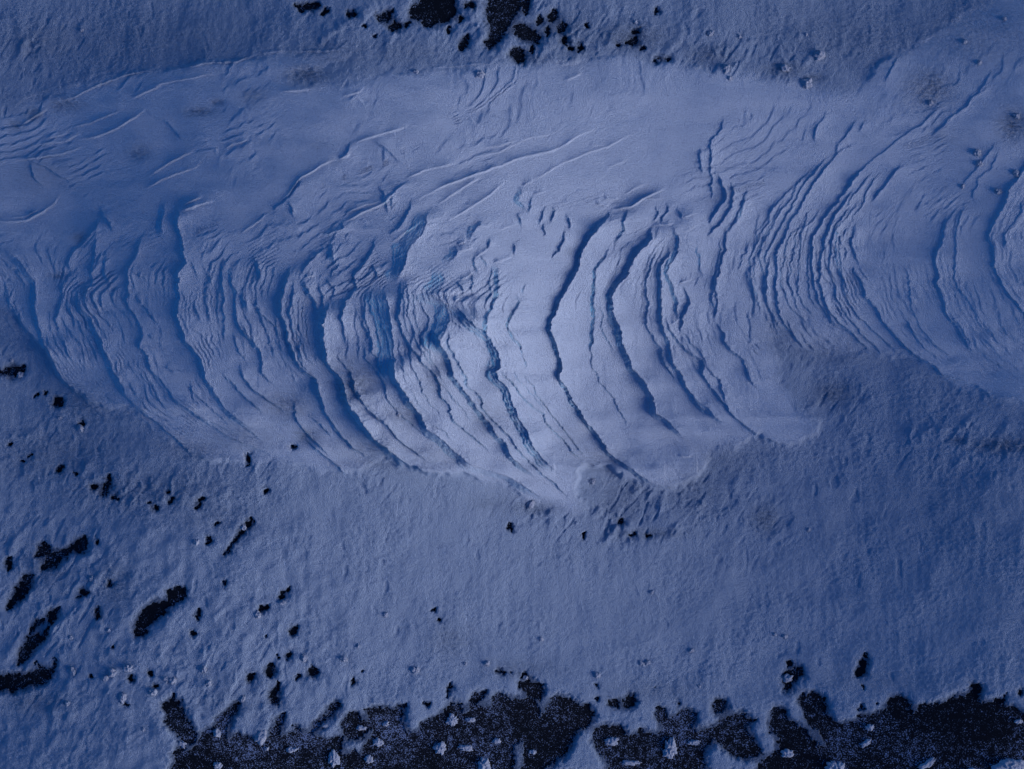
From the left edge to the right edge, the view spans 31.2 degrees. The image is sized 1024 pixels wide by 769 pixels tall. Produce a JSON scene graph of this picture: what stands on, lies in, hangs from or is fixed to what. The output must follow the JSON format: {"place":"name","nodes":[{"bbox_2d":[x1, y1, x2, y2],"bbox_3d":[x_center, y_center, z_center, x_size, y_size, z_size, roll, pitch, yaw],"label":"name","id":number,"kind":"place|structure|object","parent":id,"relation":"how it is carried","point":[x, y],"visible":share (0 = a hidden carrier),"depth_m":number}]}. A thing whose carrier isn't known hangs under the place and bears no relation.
{"place":"outdoors","nodes":[
{"label":"outdoors","id":0,"kind":"place"},
{"bbox_2d":[0,0,1023,768],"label":"snow ground","id":1,"kind":"structure","parent":0,"point":[896,484],"depth_m":62.09},
{"bbox_2d":[17,372,23,377],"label":"snow clod","id":2,"kind":"object","parent":1,"relation":"on","point":[20,375],"visible":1,"depth_m":62.79},
{"bbox_2d":[70,667,75,675],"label":"snow clod","id":3,"kind":"object","parent":1,"relation":"on","point":[72,671],"visible":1,"depth_m":62.23},
{"bbox_2d":[101,675,108,680],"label":"snow clod","id":4,"kind":"object","parent":1,"relation":"on","point":[105,678],"visible":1,"depth_m":61.98},
{"bbox_2d":[108,668,116,676],"bbox_3d":[-13.512,9.751,61.987,0.295,0.155,0.322,6,90,0],"label":"snow clod","id":5,"kind":"object","parent":1,"relation":"on","point":[112,672],"visible":1,"depth_m":61.94},
{"bbox_2d":[119,692,126,704],"bbox_3d":[-13.149,10.608,61.896,0.290,0.149,0.408,-11,90,0],"label":"snow clod","id":6,"kind":"object","parent":1,"relation":"on","point":[122,697],"visible":1,"depth_m":61.87},
{"bbox_2d":[148,688,157,695],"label":"snow clod","id":7,"kind":"object","parent":1,"relation":"on","point":[152,692],"visible":1,"depth_m":61.77},
{"bbox_2d":[163,676,168,683],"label":"snow clod","id":8,"kind":"object","parent":1,"relation":"on","point":[165,679],"visible":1,"depth_m":61.81},
{"bbox_2d":[168,677,176,684],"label":"snow clod","id":9,"kind":"object","parent":1,"relation":"on","point":[172,681],"visible":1,"depth_m":61.78},
{"bbox_2d":[200,666,206,672],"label":"snow clod","id":10,"kind":"object","parent":1,"relation":"on","point":[203,669],"visible":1,"depth_m":61.76},
{"bbox_2d":[206,680,211,686],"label":"snow clod","id":11,"kind":"object","parent":1,"relation":"on","point":[208,683],"visible":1,"depth_m":61.71},
{"bbox_2d":[255,610,260,618],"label":"snow clod","id":12,"kind":"object","parent":1,"relation":"on","point":[257,614],"visible":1,"depth_m":61.68},
{"bbox_2d":[301,654,307,661],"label":"snow clod","id":13,"kind":"object","parent":1,"relation":"on","point":[304,657],"visible":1,"depth_m":61.72},
{"bbox_2d":[411,667,418,673],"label":"snow clod","id":14,"kind":"object","parent":1,"relation":"on","point":[414,670],"visible":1,"depth_m":61.82},
{"bbox_2d":[780,64,789,71],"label":"snow clod","id":15,"kind":"object","parent":1,"relation":"on","point":[784,67],"visible":1,"depth_m":62.04},
{"bbox_2d":[740,0,1023,444],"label":"snow drift","id":16,"kind":"object","parent":1,"relation":"on","point":[877,230],"visible":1,"depth_m":61.90},
{"bbox_2d":[973,149,981,156],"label":"snow clod","id":17,"kind":"object","parent":16,"relation":"on","point":[976,152],"visible":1,"depth_m":61.48},
{"bbox_2d":[976,160,982,166],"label":"snow clod","id":18,"kind":"object","parent":16,"relation":"on","point":[979,163],"visible":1,"depth_m":61.48},
{"bbox_2d":[994,188,1002,193],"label":"snow clod","id":19,"kind":"object","parent":16,"relation":"on","point":[997,191],"visible":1,"depth_m":61.40},
{"bbox_2d":[1012,170,1019,176],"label":"snow clod","id":20,"kind":"object","parent":16,"relation":"on","point":[1015,172],"visible":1,"depth_m":61.31},
{"bbox_2d":[1013,113,1019,119],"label":"snow clod","id":21,"kind":"object","parent":16,"relation":"on","point":[1016,115],"visible":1,"depth_m":61.29},
{"bbox_2d":[0,0,1023,768],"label":"frozen ground","id":22,"kind":"structure","parent":0,"point":[968,730],"depth_m":61.80},
{"bbox_2d":[77,424,83,432],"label":"snow clod","id":23,"kind":"object","parent":22,"relation":"on","point":[80,427],"visible":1,"depth_m":62.30},
{"bbox_2d":[123,664,132,672],"bbox_3d":[-12.995,9.597,61.938,0.351,0.168,0.276,0,90,0],"label":"snow clod","id":24,"kind":"object","parent":22,"relation":"on","point":[127,668],"visible":1,"depth_m":61.90},
{"bbox_2d":[178,741,186,748],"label":"snow clod","id":25,"kind":"object","parent":22,"relation":"on","point":[182,744],"visible":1,"depth_m":61.70},
{"bbox_2d":[213,728,220,737],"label":"snow clod","id":26,"kind":"object","parent":22,"relation":"on","point":[216,732],"visible":1,"depth_m":61.70},
{"bbox_2d":[213,762,222,768],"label":"snow patch","id":27,"kind":"object","parent":22,"relation":"on","point":[218,765],"visible":1,"depth_m":61.62},
{"bbox_2d":[254,730,266,745],"bbox_3d":[-8.442,11.851,61.665,0.423,0.176,0.552,38,90,0],"label":"snow clod","id":28,"kind":"object","parent":22,"relation":"on","point":[260,737],"visible":1,"depth_m":61.62},
{"bbox_2d":[286,746,298,752],"bbox_3d":[-7.407,12.309,61.688,0.498,0.091,0.242,0,90,0],"label":"snow patch","id":29,"kind":"object","parent":22,"relation":"on","point":[290,749],"visible":1,"depth_m":61.67},
{"bbox_2d":[328,749,339,767],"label":"snow patch","id":30,"kind":"object","parent":22,"relation":"on","point":[333,759],"visible":1,"depth_m":61.64},
{"bbox_2d":[339,656,347,661],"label":"snow clod","id":31,"kind":"object","parent":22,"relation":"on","point":[343,658],"visible":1,"depth_m":61.71},
{"bbox_2d":[356,725,366,730],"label":"snow patch","id":32,"kind":"object","parent":22,"relation":"on","point":[359,727],"visible":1,"depth_m":61.77},
{"bbox_2d":[364,755,372,763],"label":"snow patch","id":33,"kind":"object","parent":22,"relation":"on","point":[368,759],"visible":1,"depth_m":61.67},
{"bbox_2d":[373,738,383,746],"bbox_3d":[-4.516,12.073,61.746,0.417,0.106,0.301,24,90,0],"label":"snow patch","id":34,"kind":"object","parent":22,"relation":"on","point":[377,742],"visible":1,"depth_m":61.73},
{"bbox_2d":[0,49,842,515],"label":"snow drift","id":35,"kind":"object","parent":22,"relation":"on","point":[526,281],"visible":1,"depth_m":61.61},
{"bbox_2d":[475,70,484,77],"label":"snow clod","id":36,"kind":"object","parent":35,"relation":"on","point":[480,73],"visible":1,"depth_m":61.55},
{"bbox_2d":[526,500,534,508],"bbox_3d":[0.625,4.070,62.264,0.277,0.142,0.333,26,90,0],"label":"snow clod","id":37,"kind":"object","parent":35,"relation":"on","point":[530,503],"visible":1,"depth_m":62.22},
{"bbox_2d":[723,64,729,73],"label":"snow clod","id":38,"kind":"object","parent":35,"relation":"on","point":[726,68],"visible":1,"depth_m":62.01},
{"bbox_2d":[800,77,812,88],"bbox_3d":[9.983,-10.191,62.054,0.428,0.195,0.412,-13,90,0],"label":"snow clod","id":39,"kind":"object","parent":35,"relation":"on","point":[806,83],"visible":1,"depth_m":62.01},
{"bbox_2d":[433,741,445,754],"bbox_3d":[-2.407,12.300,61.751,0.473,0.130,0.453,-32,90,0],"label":"snow patch","id":40,"kind":"object","parent":22,"relation":"on","point":[439,748],"visible":1,"depth_m":61.73},
{"bbox_2d":[445,713,457,725],"bbox_3d":[-2.014,11.344,61.859,0.420,0.115,0.433,19,90,0],"label":"snow patch","id":41,"kind":"object","parent":22,"relation":"on","point":[452,720],"visible":1,"depth_m":61.84},
{"bbox_2d":[458,745,472,750],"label":"snow patch","id":42,"kind":"object","parent":22,"relation":"on","point":[465,747],"visible":1,"depth_m":61.76},
{"bbox_2d":[465,717,475,721],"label":"snow patch","id":43,"kind":"object","parent":22,"relation":"on","point":[468,719],"visible":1,"depth_m":61.87},
{"bbox_2d":[478,757,490,768],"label":"snow patch","id":44,"kind":"object","parent":22,"relation":"on","point":[483,763],"visible":1,"depth_m":61.68},
{"bbox_2d":[493,738,500,743],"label":"snow patch","id":45,"kind":"object","parent":22,"relation":"on","point":[496,740],"visible":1,"depth_m":61.80},
{"bbox_2d":[529,749,536,754],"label":"snow patch","id":46,"kind":"object","parent":22,"relation":"on","point":[533,751],"visible":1,"depth_m":61.78},
{"bbox_2d":[604,737,618,745],"bbox_3d":[3.363,12.069,61.869,0.527,0.114,0.323,0,90,0],"label":"snow patch","id":47,"kind":"object","parent":22,"relation":"on","point":[611,741],"visible":1,"depth_m":61.85},
{"bbox_2d":[622,760,641,765],"bbox_3d":[4.048,12.775,61.772,0.763,0.090,0.199,3,90,0],"label":"snow patch","id":48,"kind":"object","parent":22,"relation":"on","point":[629,762],"visible":1,"depth_m":61.75},
{"bbox_2d":[663,737,676,758],"bbox_3d":[5.336,12.309,61.813,0.538,0.145,0.824,0,90,0],"label":"snow patch","id":49,"kind":"object","parent":22,"relation":"on","point":[669,750],"visible":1,"depth_m":61.79},
{"bbox_2d":[687,740,700,744],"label":"snow patch","id":50,"kind":"object","parent":22,"relation":"on","point":[693,742],"visible":1,"depth_m":61.85},
{"bbox_2d":[781,749,793,757],"bbox_3d":[9.283,12.425,61.648,0.499,0.115,0.314,0,90,0],"label":"snow patch","id":51,"kind":"object","parent":22,"relation":"on","point":[787,753],"visible":1,"depth_m":61.63},
{"bbox_2d":[783,673,792,682],"bbox_3d":[9.348,9.966,62.088,0.330,0.160,0.328,18,90,0],"label":"snow clod","id":52,"kind":"object","parent":22,"relation":"on","point":[787,678],"visible":1,"depth_m":62.05},
{"bbox_2d":[813,50,825,60],"bbox_3d":[10.412,-11.165,62.116,0.442,0.199,0.378,-5,90,0],"label":"snow clod","id":53,"kind":"object","parent":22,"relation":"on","point":[818,55],"visible":1,"depth_m":62.07},
{"bbox_2d":[824,761,844,768],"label":"snow patch","id":54,"kind":"object","parent":22,"relation":"on","point":[834,765],"visible":1,"depth_m":61.39},
{"bbox_2d":[861,739,870,747],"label":"snow patch","id":55,"kind":"object","parent":22,"relation":"on","point":[866,742],"visible":1,"depth_m":61.43},
{"bbox_2d":[865,724,874,730],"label":"snow patch","id":56,"kind":"object","parent":22,"relation":"on","point":[869,727],"visible":1,"depth_m":61.49},
{"bbox_2d":[917,757,935,768],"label":"snow patch","id":57,"kind":"object","parent":22,"relation":"on","point":[928,763],"visible":1,"depth_m":61.05},
{"bbox_2d":[991,758,1023,768],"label":"snow patch","id":58,"kind":"object","parent":22,"relation":"on","point":[1006,763],"visible":1,"depth_m":60.66},
{"bbox_2d":[1014,719,1022,723],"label":"snow patch","id":59,"kind":"object","parent":22,"relation":"on","point":[1018,721],"visible":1,"depth_m":60.82}
]}

